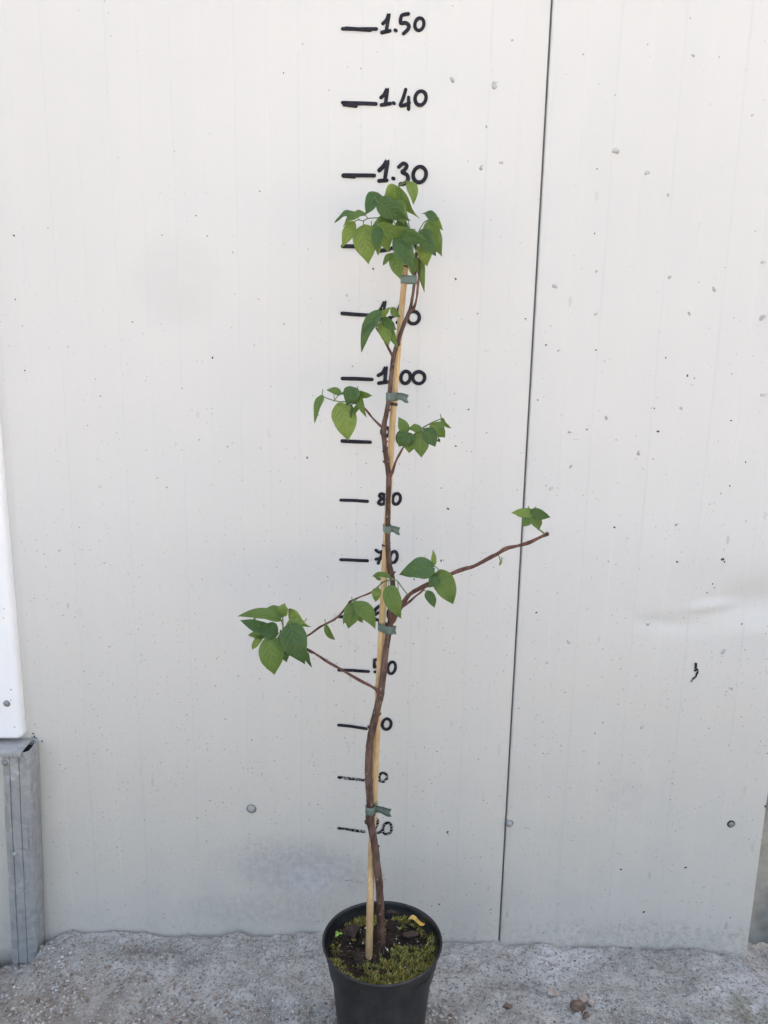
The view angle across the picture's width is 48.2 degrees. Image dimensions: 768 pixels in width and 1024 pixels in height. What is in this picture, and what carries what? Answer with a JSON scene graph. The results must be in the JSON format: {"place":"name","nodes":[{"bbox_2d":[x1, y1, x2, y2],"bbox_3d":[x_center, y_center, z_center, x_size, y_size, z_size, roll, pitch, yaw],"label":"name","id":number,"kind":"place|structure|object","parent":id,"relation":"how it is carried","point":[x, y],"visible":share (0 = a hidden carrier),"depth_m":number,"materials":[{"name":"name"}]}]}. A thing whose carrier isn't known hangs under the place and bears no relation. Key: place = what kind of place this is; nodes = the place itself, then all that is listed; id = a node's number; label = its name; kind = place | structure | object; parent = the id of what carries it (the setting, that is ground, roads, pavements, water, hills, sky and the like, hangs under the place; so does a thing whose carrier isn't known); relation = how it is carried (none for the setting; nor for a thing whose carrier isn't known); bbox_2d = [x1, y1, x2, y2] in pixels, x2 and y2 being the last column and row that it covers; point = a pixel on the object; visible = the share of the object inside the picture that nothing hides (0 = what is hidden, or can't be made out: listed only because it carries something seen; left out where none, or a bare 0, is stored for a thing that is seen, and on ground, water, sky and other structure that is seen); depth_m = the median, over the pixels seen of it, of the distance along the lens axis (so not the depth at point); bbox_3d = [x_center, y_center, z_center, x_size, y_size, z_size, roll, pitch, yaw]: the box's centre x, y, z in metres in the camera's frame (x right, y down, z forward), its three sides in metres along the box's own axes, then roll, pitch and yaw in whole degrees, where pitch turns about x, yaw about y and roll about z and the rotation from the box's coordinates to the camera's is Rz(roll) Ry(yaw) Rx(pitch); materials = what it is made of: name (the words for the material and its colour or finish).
{"place":"outdoors","nodes":[
{"label":"outdoors","id":0,"kind":"place"},
{"bbox_2d":[0,929,767,1023],"bbox_3d":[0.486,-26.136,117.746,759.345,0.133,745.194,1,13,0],"label":"ground","id":1,"kind":"structure","parent":0,"point":[757,953],"depth_m":1.47,"materials":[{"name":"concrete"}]},
{"bbox_2d":[0,739,44,962],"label":"steel post","id":2,"kind":"object","parent":1,"relation":"on","point":[21,768],"visible":0.98,"depth_m":1.51,"materials":[{"name":"grey metal"}]},
{"bbox_2d":[0,0,552,966],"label":"wall panel","id":3,"kind":"structure","parent":1,"relation":"on","point":[192,292],"depth_m":1.38,"materials":[{"name":"paint"}]},
{"bbox_2d":[0,418,25,737],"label":"trim panel","id":4,"kind":"object","parent":3,"relation":"attached to","point":[12,718],"depth_m":1.44,"materials":[{"name":"white plastic"}]},
{"bbox_2d":[322,901,442,1023],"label":"plant pot","id":5,"kind":"object","parent":1,"relation":"on","point":[405,1002],"visible":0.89,"depth_m":1.26,"materials":[{"name":"black plastic"}]},
{"bbox_2d":[329,918,436,995],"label":"potting soil","id":6,"kind":"structure","parent":5,"relation":"in","point":[352,952],"depth_m":1.32,"materials":[{"name":"black soil"}]},
{"bbox_2d":[343,924,359,938],"bbox_3d":[-0.049,0.654,1.347,0.024,0.017,0.025,10,16,35],"label":"bark chip","id":7,"kind":"object","parent":6,"relation":"on","point":[350,930],"visible":1,"depth_m":1.34,"materials":[{"name":"wood"}]},
{"bbox_2d":[329,914,438,984],"bbox_3d":[-0.002,0.667,1.309,0.169,0.023,0.172,1,13,0],"label":"moss","id":8,"kind":"object","parent":6,"relation":"on","point":[413,972],"visible":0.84,"depth_m":1.28,"materials":[{"name":"green plant"}]},
{"bbox_2d":[365,264,407,959],"bbox_3d":[-0.003,0.173,1.252,0.024,1.047,0.157,4,13,13],"label":"bamboo stake","id":9,"kind":"object","parent":6,"relation":"on","point":[375,775],"visible":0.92,"depth_m":1.27,"materials":[{"name":"beige wood"}]},
{"bbox_2d":[387,909,399,913],"bbox_3d":[0.016,0.647,1.389,0.022,0.008,0.014,6,14,20],"label":"bark chip","id":10,"kind":"object","parent":6,"relation":"on","point":[390,911],"visible":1,"depth_m":1.38,"materials":[{"name":"brown wood"}]},
{"bbox_2d":[238,181,549,946],"bbox_3d":[0.011,0.117,1.254,0.439,1.148,0.134,1,13,0],"label":"young tree","id":11,"kind":"object","parent":6,"relation":"on","point":[392,204],"visible":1,"depth_m":1.22,"materials":[{"name":"green plant"}]},
{"bbox_2d":[365,801,391,816],"bbox_3d":[-0.008,0.450,1.301,0.040,0.018,0.027,1,13,0],"label":"plant tie","id":12,"kind":"object","parent":11,"relation":"attached to","point":[378,809],"visible":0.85,"depth_m":1.29,"materials":[{"name":"green plastic"}]},
{"bbox_2d":[378,621,395,634],"bbox_3d":[0.003,0.171,1.264,0.030,0.015,0.012,13,17,41],"label":"plant tie","id":13,"kind":"object","parent":11,"relation":"attached to","point":[384,629],"visible":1,"depth_m":1.26,"materials":[{"name":"green plastic"}]},
{"bbox_2d":[383,524,399,534],"bbox_3d":[0.008,0.025,1.244,0.017,0.014,0.028,-11,18,-43],"label":"plant tie","id":14,"kind":"object","parent":11,"relation":"attached to","point":[390,529],"visible":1,"depth_m":1.24,"materials":[{"name":"green plastic"}]},
{"bbox_2d":[386,393,408,402],"bbox_3d":[0.019,-0.164,1.225,0.033,0.015,0.022,1,13,0],"label":"plant tie","id":15,"kind":"object","parent":11,"relation":"attached to","point":[403,397],"visible":1,"depth_m":1.22,"materials":[{"name":"green plastic"}]},
{"bbox_2d":[400,275,416,283],"bbox_3d":[0.035,-0.326,1.204,0.025,0.013,0.010,7,14,25],"label":"plant tie","id":16,"kind":"object","parent":11,"relation":"attached to","point":[408,279],"visible":1,"depth_m":1.20,"materials":[{"name":"green plastic"}]},
{"bbox_2d":[402,931,419,938],"bbox_3d":[0.043,0.659,1.340,0.028,0.010,0.015,-3,14,-17],"label":"bark chip","id":17,"kind":"object","parent":6,"relation":"on","point":[410,934],"visible":1,"depth_m":1.33,"materials":[{"name":"brown wood"}]},
{"bbox_2d":[409,915,424,925],"bbox_3d":[0.052,0.647,1.358,0.026,0.011,0.014,1,13,0],"label":"fallen leaf","id":18,"kind":"object","parent":6,"relation":"on","point":[416,919],"visible":1,"depth_m":1.36,"materials":[{"name":"yellow plant"}]},
{"bbox_2d":[503,1004,511,1008],"bbox_3d":[0.204,0.814,1.415,0.014,0.007,0.012,10,16,35],"label":"stone","id":19,"kind":"object","parent":1,"relation":"on","point":[507,1006],"visible":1,"depth_m":1.41,"materials":[{"name":"brown stone"}]},
{"bbox_2d":[547,988,559,995],"bbox_3d":[0.288,0.815,1.457,0.021,0.009,0.016,1,13,0],"label":"stone","id":20,"kind":"object","parent":1,"relation":"on","point":[552,992],"visible":1,"depth_m":1.45,"materials":[{"name":"beige stone"}]},
{"bbox_2d":[570,1000,585,1012],"bbox_3d":[0.320,0.815,1.417,0.026,0.020,0.018,1,13,0],"label":"stone","id":21,"kind":"object","parent":1,"relation":"on","point":[577,1005],"visible":1,"depth_m":1.41,"materials":[{"name":"brown stone"}]},
{"bbox_2d":[579,994,586,1002],"bbox_3d":[0.333,0.817,1.437,0.015,0.012,0.016,1,13,0],"label":"stone","id":22,"kind":"object","parent":1,"relation":"on","point":[582,998],"visible":0.82,"depth_m":1.43,"materials":[{"name":"beige stone"}]},
{"bbox_2d":[582,1011,589,1018],"bbox_3d":[0.329,0.822,1.403,0.012,0.010,0.010,-6,15,-29],"label":"stone","id":23,"kind":"object","parent":1,"relation":"on","point":[585,1015],"visible":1,"depth_m":1.40,"materials":[{"name":"brown stone"}]},
{"bbox_2d":[585,998,594,1005],"bbox_3d":[0.344,0.819,1.437,0.014,0.011,0.016,-10,17,-38],"label":"stone","id":24,"kind":"object","parent":1,"relation":"on","point":[589,1001],"visible":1,"depth_m":1.43,"materials":[{"name":"beige stone"}]},
{"bbox_2d":[500,0,767,960],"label":"wall panel","id":25,"kind":"structure","parent":1,"relation":"on","point":[638,784],"depth_m":1.40,"materials":[{"name":"paint"}]},
{"bbox_2d":[748,794,767,943],"bbox_3d":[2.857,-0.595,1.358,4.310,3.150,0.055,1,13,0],"label":"metal post","id":26,"kind":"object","parent":1,"relation":"on","point":[758,931],"depth_m":1.65,"materials":[{"name":"grey metal"}]}
]}

